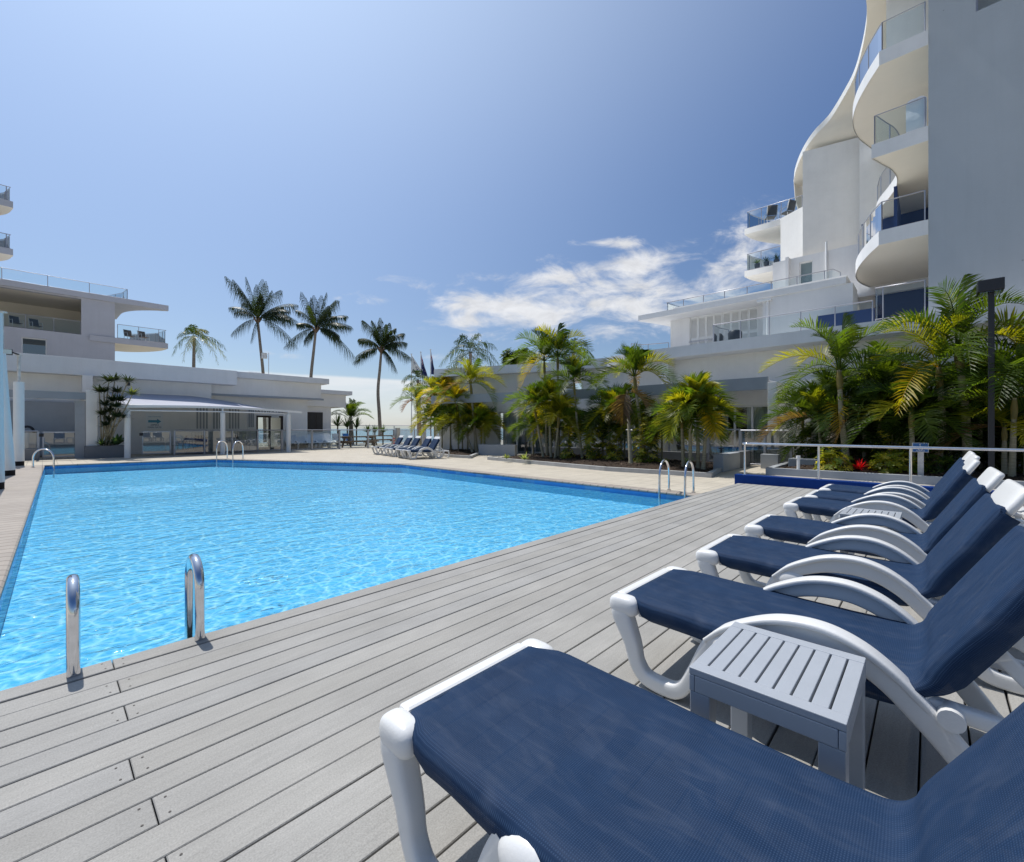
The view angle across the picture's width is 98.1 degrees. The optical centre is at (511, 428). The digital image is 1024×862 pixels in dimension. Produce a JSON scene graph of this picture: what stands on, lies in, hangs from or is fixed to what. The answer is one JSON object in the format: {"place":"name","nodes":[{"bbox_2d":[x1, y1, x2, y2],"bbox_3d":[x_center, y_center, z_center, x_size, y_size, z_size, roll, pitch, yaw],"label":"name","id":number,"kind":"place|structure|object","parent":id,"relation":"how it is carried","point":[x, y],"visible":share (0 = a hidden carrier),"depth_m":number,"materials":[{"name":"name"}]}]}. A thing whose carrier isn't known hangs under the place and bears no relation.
{"place":"outdoors","nodes":[
{"label":"outdoors","id":0,"kind":"place"},
{"bbox_2d":[25,425,36,448],"bbox_3d":[-21.091,0.595,19.322,0.630,1.470,0.640,0,0,43],"label":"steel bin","id":1,"kind":"object","parent":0,"point":[30,440],"visible":0.44,"depth_m":19.21,"materials":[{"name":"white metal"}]},
{"bbox_2d":[259,443,359,445],"bbox_3d":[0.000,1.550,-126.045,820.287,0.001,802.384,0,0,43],"label":"ground","id":2,"kind":"structure","parent":0,"point":[262,444],"depth_m":46.05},
{"bbox_2d":[6,353,328,457],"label":"cafe wing","id":3,"kind":"structure","parent":2,"relation":"on","point":[58,398],"depth_m":23.56,"materials":[{"name":"paint"}]},
{"bbox_2d":[0,267,168,360],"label":"apartments","id":4,"kind":"structure","parent":3,"relation":"on","point":[78,324],"depth_m":31.88,"materials":[{"name":"paint"}]},
{"bbox_2d":[0,184,12,260],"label":"corner tower","id":5,"kind":"structure","parent":4,"relation":"on","point":[6,207],"depth_m":24.03,"materials":[{"name":"paint"}]},
{"bbox_2d":[21,337,46,354],"bbox_3d":[-31.964,-5.490,29.713,0.080,1.080,1.160,0,0,43],"label":"window","id":6,"kind":"structure","parent":4,"relation":"in","point":[28,345],"depth_m":29.68,"materials":[{"name":"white glass"}]},
{"bbox_2d":[146,413,162,428],"bbox_3d":[-19.098,-0.400,23.727,0.039,0.860,0.720,0,0,43],"label":"wall sign","id":7,"kind":"object","parent":3,"relation":"attached to","point":[154,420],"visible":1,"depth_m":23.71,"materials":[{"name":"white"}]},
{"bbox_2d":[256,415,282,449],"bbox_3d":[-15.614,0.250,28.594,0.120,2.160,1.600,0,0,43],"label":"entry door","id":8,"kind":"structure","parent":3,"relation":"in","point":[269,417],"depth_m":28.55,"materials":[{"name":"brown"}]},
{"bbox_2d":[172,324,226,366],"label":"queen palm","id":9,"kind":"object","parent":2,"relation":"on","point":[193,330],"visible":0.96,"depth_m":35.90,"materials":[{"name":"green plant"}]},
{"bbox_2d":[224,277,298,441],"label":"coconut palm","id":10,"kind":"object","parent":2,"relation":"on","point":[278,313],"visible":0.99,"depth_m":43.83,"materials":[{"name":"green plant"}]},
{"bbox_2d":[283,292,356,377],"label":"coconut palm","id":11,"kind":"object","parent":2,"relation":"on","point":[323,322],"visible":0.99,"depth_m":42.95,"materials":[{"name":"green plant"}]},
{"bbox_2d":[307,389,351,445],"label":"end pavilion","id":12,"kind":"structure","parent":2,"relation":"on","point":[318,416],"depth_m":34.45,"materials":[{"name":"white"}]},
{"bbox_2d":[307,412,322,430],"bbox_3d":[-15.436,-0.525,33.690,0.074,1.450,2.150,0,0,43],"label":"window","id":13,"kind":"structure","parent":12,"relation":"in","point":[314,419],"depth_m":34.03,"materials":[{"name":"brown"}]},
{"bbox_2d":[0,483,1023,861],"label":"deck","id":14,"kind":"structure","parent":2,"relation":"on","point":[254,741],"depth_m":1.97,"materials":[{"name":"grey"}]},
{"bbox_2d":[66,574,80,677],"bbox_3d":[-2.322,1.387,2.345,0.375,1.226,0.099,0,0,43],"label":"pool handrail","id":15,"kind":"object","parent":14,"relation":"attached to","point":[73,635],"visible":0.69,"depth_m":2.24,"materials":[{"name":"metal"}]},
{"bbox_2d":[184,553,204,640],"bbox_3d":[-1.955,1.387,2.733,0.375,1.226,0.099,0,0,43],"label":"pool handrail","id":16,"kind":"object","parent":14,"relation":"attached to","point":[194,602],"visible":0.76,"depth_m":2.67,"materials":[{"name":"metal"}]},
{"bbox_2d":[379,638,1023,861],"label":"sun lounger","id":17,"kind":"object","parent":14,"relation":"on","point":[532,750],"visible":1,"depth_m":1.06,"materials":[{"name":"fabric"}]},
{"bbox_2d":[689,622,865,789],"bbox_3d":[0.890,1.013,1.480,0.415,0.470,0.470,0,0,43],"label":"side table","id":18,"kind":"object","parent":14,"relation":"on","point":[745,672],"visible":0.81,"depth_m":1.41,"materials":[{"name":"grey plastic"}]},
{"bbox_2d":[610,525,1023,763],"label":"sun lounger","id":19,"kind":"object","parent":14,"relation":"on","point":[964,634],"visible":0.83,"depth_m":1.73,"materials":[{"name":"fabric"}]},
{"bbox_2d":[696,479,1023,694],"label":"sun lounger","id":20,"kind":"object","parent":14,"relation":"on","point":[978,531],"visible":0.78,"depth_m":2.53,"materials":[{"name":"fabric"}]},
{"bbox_2d":[840,507,901,554],"bbox_3d":[3.314,1.013,4.098,0.415,0.470,0.470,0,0,43],"label":"side table","id":21,"kind":"object","parent":14,"relation":"on","point":[847,511],"visible":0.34,"depth_m":4.12,"materials":[{"name":"grey plastic"}]},
{"bbox_2d":[744,467,1004,562],"bbox_3d":[2.977,0.765,3.473,1.959,0.967,0.724,0,0,43],"label":"sun lounger","id":22,"kind":"object","parent":14,"relation":"on","point":[917,545],"visible":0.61,"depth_m":3.44,"materials":[{"name":"fabric"}]},
{"bbox_2d":[783,457,1023,532],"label":"sun lounger","id":23,"kind":"object","parent":14,"relation":"on","point":[960,478],"visible":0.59,"depth_m":4.49,"materials":[{"name":"fabric"}]},
{"bbox_2d":[804,454,1023,523],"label":"sun lounger","id":24,"kind":"object","parent":14,"relation":"on","point":[919,500],"visible":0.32,"depth_m":5.43,"materials":[{"name":"white plastic"}]},
{"bbox_2d":[819,451,1023,519],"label":"sun lounger","id":25,"kind":"object","parent":14,"relation":"on","point":[922,491],"visible":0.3,"depth_m":6.02,"materials":[{"name":"white plastic"}]},
{"bbox_2d":[431,300,1023,462],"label":"poolside wing","id":26,"kind":"structure","parent":2,"relation":"on","point":[735,365],"depth_m":18.07,"materials":[{"name":"paint"}]},
{"bbox_2d":[718,405,767,462],"bbox_3d":[9.143,0.210,17.530,1.900,2.240,0.080,0,0,43],"label":"sliding door","id":27,"kind":"structure","parent":26,"relation":"in","point":[752,406],"depth_m":17.30,"materials":[{"name":"white metal"}]},
{"bbox_2d":[638,269,858,346],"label":"terrace apartment","id":28,"kind":"structure","parent":26,"relation":"on","point":[691,324],"depth_m":19.55,"materials":[{"name":"paint"}]},
{"bbox_2d":[735,474,1023,505],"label":"ramp wall","id":29,"kind":"structure","parent":2,"relation":"on","point":[798,482],"depth_m":9.49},
{"bbox_2d":[742,441,1023,481],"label":"ramp handrail","id":30,"kind":"object","parent":29,"relation":"on","point":[910,448],"visible":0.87,"depth_m":8.60,"materials":[{"name":"metal"}]},
{"bbox_2d":[744,0,1023,466],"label":"apartment tower","id":31,"kind":"structure","parent":2,"relation":"on","point":[889,216],"depth_m":14.94,"materials":[{"name":"white paint"}]},
{"bbox_2d":[0,461,672,672],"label":"pool water","id":32,"kind":"structure","parent":0,"point":[231,470],"depth_m":8.53,"materials":[{"name":"liquid"}]},
{"bbox_2d":[0,460,686,690],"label":"pool basin","id":33,"kind":"object","parent":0,"point":[37,666],"visible":0.67,"depth_m":6.43,"materials":[{"name":"liquid"}]},
{"bbox_2d":[0,458,700,598],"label":"pool coping","id":34,"kind":"object","parent":33,"relation":"on","point":[17,494],"visible":0.9,"depth_m":9.60,"materials":[{"name":"brown tile"}]},
{"bbox_2d":[0,313,4,488],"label":"shade sail post","id":35,"kind":"object","parent":34,"relation":"on","point":[2,469],"visible":0.95,"depth_m":9.68,"materials":[{"name":"white metal"}]},
{"bbox_2d":[0,310,15,475],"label":"shade sail post","id":36,"kind":"object","parent":34,"relation":"on","point":[10,468],"visible":0.67,"depth_m":12.40,"materials":[{"name":"white metal"}]},
{"bbox_2d":[658,459,670,505],"bbox_3d":[3.185,1.327,9.242,0.083,1.382,0.683,0,0,35],"label":"pool handrail","id":37,"kind":"object","parent":34,"relation":"attached to","point":[659,483],"visible":0.94,"depth_m":8.99,"materials":[{"name":"metal"}]},
{"bbox_2d":[684,460,695,497],"bbox_3d":[3.563,1.327,8.884,0.083,1.382,0.683,0,0,35],"label":"pool handrail","id":38,"kind":"object","parent":34,"relation":"attached to","point":[693,475],"visible":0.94,"depth_m":8.96,"materials":[{"name":"metal"}]},
{"bbox_2d":[258,429,502,442],"bbox_3d":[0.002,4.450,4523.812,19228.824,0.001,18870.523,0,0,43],"label":"sea","id":39,"kind":"structure","parent":0,"point":[364,433],"depth_m":332.39,"materials":[{"name":"teal"}]},
{"bbox_2d":[24,440,772,492],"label":"pavement","id":40,"kind":"structure","parent":0,"point":[362,453],"depth_m":16.90,"materials":[{"name":"concrete"}]},
{"bbox_2d":[13,354,24,465],"bbox_3d":[-17.678,-0.660,15.916,0.280,3.980,0.280,0,0,43],"label":"shade sail post","id":41,"kind":"object","parent":40,"relation":"on","point":[19,418],"visible":0.88,"depth_m":15.84,"materials":[{"name":"white metal"}]},
{"bbox_2d":[84,445,123,458],"bbox_3d":[-18.638,1.055,20.388,0.700,0.550,1.418,0,0,43],"label":"planter box","id":42,"kind":"object","parent":40,"relation":"on","point":[110,451],"visible":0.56,"depth_m":20.09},
{"bbox_2d":[86,373,141,445],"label":"dragon tree","id":43,"kind":"object","parent":42,"relation":"on","point":[112,416],"visible":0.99,"depth_m":19.86,"materials":[{"name":"green plant"}]},
{"bbox_2d":[194,437,207,453],"bbox_3d":[-16.715,0.895,23.855,0.530,0.870,0.560,0,0,43],"label":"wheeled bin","id":44,"kind":"object","parent":40,"relation":"on","point":[198,444],"visible":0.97,"depth_m":23.65,"materials":[{"name":"plastic"}]},
{"bbox_2d":[109,392,301,457],"bbox_3d":[-16.104,-0.250,24.101,3.680,3.160,8.533,0,0,43],"label":"shade awning","id":45,"kind":"object","parent":40,"relation":"on","point":[158,401],"visible":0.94,"depth_m":22.91,"materials":[{"name":"grey fabric"}]},
{"bbox_2d":[173,430,280,454],"bbox_3d":[-15.361,0.695,24.363,0.070,1.270,5.170,0,0,43],"label":"pool fence","id":46,"kind":"object","parent":40,"relation":"on","point":[257,450],"visible":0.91,"depth_m":24.12,"materials":[{"name":"silver metal"}]},
{"bbox_2d":[281,429,394,450],"bbox_3d":[-10.995,0.695,28.886,0.121,1.270,7.532,0,0,45],"label":"pool fence","id":47,"kind":"object","parent":40,"relation":"on","point":[312,448],"visible":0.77,"depth_m":28.68,"materials":[{"name":"silver metal"}]},
{"bbox_2d":[331,398,374,444],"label":"date palm","id":48,"kind":"object","parent":40,"relation":"on","point":[352,408],"visible":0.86,"depth_m":36.83,"materials":[{"name":"green plant"}]},
{"bbox_2d":[336,436,378,446],"bbox_3d":[-10.959,0.935,31.486,1.510,0.790,2.500,0,0,41],"label":"picnic table","id":49,"kind":"object","parent":40,"relation":"on","point":[343,442],"visible":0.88,"depth_m":31.07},
{"bbox_2d":[352,318,411,434],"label":"coconut palm","id":50,"kind":"object","parent":40,"relation":"on","point":[387,338],"visible":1,"depth_m":40.83,"materials":[{"name":"green plant"}]},
{"bbox_2d":[389,374,438,446],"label":"cane palm","id":51,"kind":"object","parent":40,"relation":"on","point":[419,387],"visible":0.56,"depth_m":29.44,"materials":[{"name":"green plant"}]},
{"bbox_2d":[401,369,430,442],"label":"queen palm","id":52,"kind":"object","parent":40,"relation":"on","point":[415,381],"visible":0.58,"depth_m":35.89,"materials":[{"name":"green plant"}]},
{"bbox_2d":[395,436,440,457],"bbox_3d":[-4.285,0.845,20.364,1.959,0.967,0.724,0,0,-33],"label":"sun lounger","id":53,"kind":"object","parent":40,"relation":"on","point":[427,441],"visible":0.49,"depth_m":20.35,"materials":[{"name":"white plastic"}]},
{"bbox_2d":[402,437,449,458],"bbox_3d":[-3.808,0.845,19.719,1.959,0.967,0.724,0,0,-33],"label":"sun lounger","id":54,"kind":"object","parent":40,"relation":"on","point":[433,445],"visible":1,"depth_m":19.65,"materials":[{"name":"white plastic"}]},
{"bbox_2d":[436,449,478,454],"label":"mulch","id":55,"kind":"object","parent":40,"relation":"on","point":[460,452],"visible":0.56,"depth_m":22.66,"materials":[{"name":"brown soil"}]},
{"bbox_2d":[417,375,480,452],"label":"cane palm","id":56,"kind":"object","parent":55,"relation":"on","point":[454,391],"visible":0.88,"depth_m":23.81,"materials":[{"name":"green plant"}]},
{"bbox_2d":[408,392,507,449],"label":"cane palm","id":57,"kind":"object","parent":55,"relation":"on","point":[441,412],"visible":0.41,"depth_m":24.61,"materials":[{"name":"green plant"}]},
{"bbox_2d":[418,403,506,450],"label":"cane palm","id":58,"kind":"object","parent":55,"relation":"on","point":[455,417],"visible":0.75,"depth_m":23.51,"materials":[{"name":"green plant"}]},
{"bbox_2d":[434,358,507,451],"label":"cane palm","id":59,"kind":"object","parent":55,"relation":"on","point":[471,372],"visible":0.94,"depth_m":23.31,"materials":[{"name":"green plant"}]},
{"bbox_2d":[439,333,498,367],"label":"queen palm","id":60,"kind":"object","parent":40,"relation":"on","point":[470,345],"visible":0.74,"depth_m":29.90,"materials":[{"name":"green plant"}]},
{"bbox_2d":[479,444,516,455],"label":"wall","id":61,"kind":"structure","parent":40,"relation":"on","point":[495,449],"depth_m":21.93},
{"bbox_2d":[559,421,575,458],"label":"umbrella shrub","id":62,"kind":"object","parent":40,"relation":"on","point":[567,453],"visible":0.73,"depth_m":17.40,"materials":[{"name":"green plant"}]},
{"bbox_2d":[487,457,721,477],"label":"planter kerb","id":63,"kind":"structure","parent":40,"relation":"on","point":[713,473],"depth_m":13.74,"materials":[{"name":"concrete"}]},
{"bbox_2d":[595,412,615,458],"bbox_3d":[3.693,0.337,17.473,1.046,2.553,0.920,0,0,-14],"label":"umbrella shrub","id":64,"kind":"object","parent":40,"relation":"on","point":[603,445],"visible":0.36,"depth_m":17.31,"materials":[{"name":"green plant"}]},
{"bbox_2d":[499,452,712,471],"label":"mulch","id":65,"kind":"object","parent":40,"relation":"on","point":[675,465],"visible":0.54,"depth_m":15.34,"materials":[{"name":"soil"}]},
{"bbox_2d":[501,376,586,457],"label":"cane palm","id":66,"kind":"object","parent":65,"relation":"on","point":[557,405],"visible":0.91,"depth_m":18.02,"materials":[{"name":"green plant"}]},
{"bbox_2d":[499,323,599,455],"bbox_3d":[1.702,-1.665,19.153,4.474,5.837,4.127,0,0,43],"label":"cane palm","id":67,"kind":"object","parent":65,"relation":"on","point":[547,343],"visible":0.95,"depth_m":19.01,"materials":[{"name":"green plant"}]},
{"bbox_2d":[508,406,612,456],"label":"cane palm","id":68,"kind":"object","parent":65,"relation":"on","point":[531,418],"visible":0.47,"depth_m":19.58,"materials":[{"name":"green plant"}]},
{"bbox_2d":[541,355,610,457],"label":"cane palm","id":69,"kind":"object","parent":65,"relation":"on","point":[576,366],"visible":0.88,"depth_m":17.61,"materials":[{"name":"green plant"}]},
{"bbox_2d":[581,429,601,459],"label":"umbrella shrub","id":70,"kind":"object","parent":65,"relation":"on","point":[591,453],"visible":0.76,"depth_m":16.98,"materials":[{"name":"green plant"}]},
{"bbox_2d":[573,382,656,458],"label":"cane palm","id":71,"kind":"object","parent":65,"relation":"on","point":[608,395],"visible":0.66,"depth_m":16.86,"materials":[{"name":"green plant"}]},
{"bbox_2d":[570,398,694,459],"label":"cane palm","id":72,"kind":"object","parent":65,"relation":"on","point":[614,427],"visible":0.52,"depth_m":16.71,"materials":[{"name":"green plant"}]},
{"bbox_2d":[586,340,680,462],"bbox_3d":[4.277,-1.002,16.189,3.379,4.533,3.463,0,0,27],"label":"cane palm","id":73,"kind":"object","parent":65,"relation":"on","point":[638,358],"visible":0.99,"depth_m":15.69,"materials":[{"name":"green plant"}]},
{"bbox_2d":[641,369,750,469],"bbox_3d":[5.529,-0.277,13.599,3.114,3.063,2.671,0,0,43],"label":"cane palm","id":74,"kind":"object","parent":65,"relation":"on","point":[700,402],"visible":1,"depth_m":13.24,"materials":[{"name":"green plant"}]},
{"bbox_2d":[606,435,624,459],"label":"umbrella shrub","id":75,"kind":"object","parent":40,"relation":"on","point":[615,455],"visible":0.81,"depth_m":16.60,"materials":[{"name":"green plant"}]},
{"bbox_2d":[543,447,706,461],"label":"wall","id":76,"kind":"structure","parent":40,"relation":"on","point":[669,455],"depth_m":17.84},
{"bbox_2d":[631,414,660,462],"bbox_3d":[4.725,0.503,15.640,1.187,2.020,1.193,0,0,43],"label":"umbrella shrub","id":77,"kind":"object","parent":40,"relation":"on","point":[643,453],"visible":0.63,"depth_m":15.43,"materials":[{"name":"green plant"}]},
{"bbox_2d":[713,452,739,471],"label":"wall","id":78,"kind":"structure","parent":40,"relation":"on","point":[728,461],"depth_m":13.82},
{"bbox_2d":[739,430,792,464],"bbox_3d":[8.758,0.685,15.376,0.070,1.290,1.680,0,0,-40],"label":"pool fence","id":79,"kind":"object","parent":40,"relation":"on","point":[764,446],"visible":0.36,"depth_m":15.38,"materials":[{"name":"silver metal"}]},
{"bbox_2d":[761,454,779,468],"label":"wall","id":80,"kind":"structure","parent":40,"relation":"on","point":[768,460],"depth_m":14.62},
{"bbox_2d":[766,461,1023,488],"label":"planter kerb","id":81,"kind":"structure","parent":40,"relation":"on","point":[773,470],"depth_m":11.32,"materials":[{"name":"concrete"}]},
{"bbox_2d":[780,463,1023,480],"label":"mulch","id":82,"kind":"object","parent":40,"relation":"on","point":[1019,476],"visible":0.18,"depth_m":11.14,"materials":[{"name":"brown soil"}]},
{"bbox_2d":[788,458,816,466],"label":"wall","id":83,"kind":"structure","parent":82,"relation":"on","point":[803,461],"depth_m":13.38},
{"bbox_2d":[792,420,830,458],"bbox_3d":[9.664,0.576,14.303,1.170,1.713,1.079,0,0,17],"label":"back shrub","id":84,"kind":"object","parent":82,"relation":"on","point":[808,450],"visible":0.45,"depth_m":14.18,"materials":[{"name":"green plant"}]},
{"bbox_2d":[755,363,894,462],"bbox_3d":[9.668,-0.390,13.628,3.524,3.293,3.453,0,0,-22],"label":"cane palm","id":85,"kind":"object","parent":82,"relation":"on","point":[831,408],"visible":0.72,"depth_m":13.29,"materials":[{"name":"green plant"}]},
{"bbox_2d":[813,444,854,470],"bbox_3d":[8.821,0.852,12.177,0.951,0.860,0.943,0,0,43],"label":"umbrella shrub","id":86,"kind":"object","parent":82,"relation":"on","point":[835,462],"visible":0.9,"depth_m":12.02,"materials":[{"name":"green plant"}]},
{"bbox_2d":[755,384,932,462],"bbox_3d":[10.241,-0.072,13.833,4.566,2.839,3.118,0,0,43],"label":"cane palm","id":87,"kind":"object","parent":82,"relation":"on","point":[790,423],"visible":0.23,"depth_m":13.95,"materials":[{"name":"green plant"}]},
{"bbox_2d":[758,312,950,466],"bbox_3d":[9.491,-1.024,12.640,4.372,4.569,4.404,0,0,43],"label":"cane palm","id":88,"kind":"object","parent":82,"relation":"on","point":[843,344],"visible":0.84,"depth_m":12.49,"materials":[{"name":"green plant"}]},
{"bbox_2d":[851,424,902,465],"bbox_3d":[10.796,0.589,13.188,1.446,1.666,1.230,0,0,12],"label":"back shrub","id":89,"kind":"object","parent":82,"relation":"on","point":[868,456],"visible":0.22,"depth_m":12.95,"materials":[{"name":"green plant"}]},
{"bbox_2d":[866,450,906,473],"bbox_3d":[9.753,0.895,11.569,0.888,0.719,0.952,0,0,43],"label":"umbrella shrub","id":90,"kind":"object","parent":82,"relation":"on","point":[879,465],"visible":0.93,"depth_m":11.41,"materials":[{"name":"green plant"}]},
{"bbox_2d":[799,339,982,462],"bbox_3d":[10.631,-0.701,12.871,3.968,3.904,3.774,0,0,32],"label":"cane palm","id":91,"kind":"object","parent":82,"relation":"on","point":[869,400],"visible":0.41,"depth_m":12.50,"materials":[{"name":"green plant"}]},
{"bbox_2d":[882,448,927,472],"bbox_3d":[10.120,0.858,11.471,0.900,0.832,0.990,0,0,-26],"label":"umbrella shrub","id":92,"kind":"object","parent":82,"relation":"on","point":[903,458],"visible":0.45,"depth_m":11.26,"materials":[{"name":"green plant"}]},
{"bbox_2d":[912,443,928,475],"bbox_3d":[9.867,0.772,10.727,0.290,0.855,0.114,0,0,43],"label":"access sign","id":93,"kind":"object","parent":82,"relation":"on","point":[920,462],"visible":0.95,"depth_m":10.71,"materials":[{"name":"blue"}]},
{"bbox_2d":[840,308,1023,469],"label":"cane palm","id":94,"kind":"object","parent":82,"relation":"on","point":[938,342],"visible":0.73,"depth_m":11.21,"materials":[{"name":"green plant"}]},
{"bbox_2d":[845,392,1023,464],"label":"cane palm","id":95,"kind":"object","parent":82,"relation":"on","point":[906,430],"visible":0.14,"depth_m":12.06,"materials":[{"name":"green plant"}]},
{"bbox_2d":[906,438,962,473],"bbox_3d":[10.788,0.771,11.269,1.342,1.082,1.294,0,0,43],"label":"umbrella shrub","id":96,"kind":"object","parent":82,"relation":"on","point":[942,460],"visible":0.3,"depth_m":11.05,"materials":[{"name":"green plant"}]},
{"bbox_2d":[870,274,1023,456],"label":"cane palm","id":97,"kind":"object","parent":82,"relation":"on","point":[960,306],"visible":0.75,"depth_m":10.97,"materials":[{"name":"green plant"}]},
{"bbox_2d":[885,349,1022,469],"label":"cane palm","id":98,"kind":"object","parent":82,"relation":"on","point":[981,464],"visible":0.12,"depth_m":11.36,"materials":[{"name":"green plant"}]},
{"bbox_2d":[903,304,1023,476],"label":"cane palm","id":99,"kind":"object","parent":82,"relation":"on","point":[1009,394],"visible":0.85,"depth_m":10.30,"materials":[{"name":"green plant"}]},
{"bbox_2d":[916,382,1023,466],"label":"cane palm","id":100,"kind":"object","parent":82,"relation":"on","point":[984,438],"visible":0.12,"depth_m":11.28,"materials":[{"name":"green plant"}]},
{"bbox_2d":[976,277,1004,467],"bbox_3d":[10.666,-1.020,9.905,0.410,4.540,0.450,0,0,43],"label":"lamp post","id":101,"kind":"object","parent":82,"relation":"on","point":[990,288],"visible":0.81,"depth_m":9.83,"materials":[{"name":"metal"}]},
{"bbox_2d":[973,429,1022,469],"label":"back shrub","id":102,"kind":"object","parent":82,"relation":"on","point":[998,442],"visible":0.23,"depth_m":11.29,"materials":[{"name":"green plant"}]},
{"bbox_2d":[984,434,1022,472],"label":"back shrub","id":103,"kind":"object","parent":82,"relation":"on","point":[1018,459],"visible":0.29,"depth_m":10.87,"materials":[{"name":"green plant"}]},
{"bbox_2d":[840,372,987,468],"bbox_3d":[10.320,-0.093,11.464,2.960,2.690,2.733,0,0,43],"label":"cane palm","id":104,"kind":"object","parent":40,"relation":"on","point":[884,409],"visible":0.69,"depth_m":11.16,"materials":[{"name":"green plant"}]},
{"bbox_2d":[0,0,866,428],"label":"sky","id":105,"kind":"structure","parent":0,"point":[442,171],"materials":[{"name":"blue"}]},
{"bbox_2d":[499,347,538,364],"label":"treetop shrub","id":106,"kind":"object","parent":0,"point":[506,353],"visible":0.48,"depth_m":39.24,"materials":[{"name":"green plant"}]},
{"bbox_2d":[906,96,926,132],"bbox_3d":[13.163,-10.234,14.460,0.500,1.087,0.039,0,0,43],"label":"glass panel","id":107,"kind":"object","parent":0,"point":[915,115],"visible":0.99,"depth_m":14.47,"materials":[{"name":"clear glass"}]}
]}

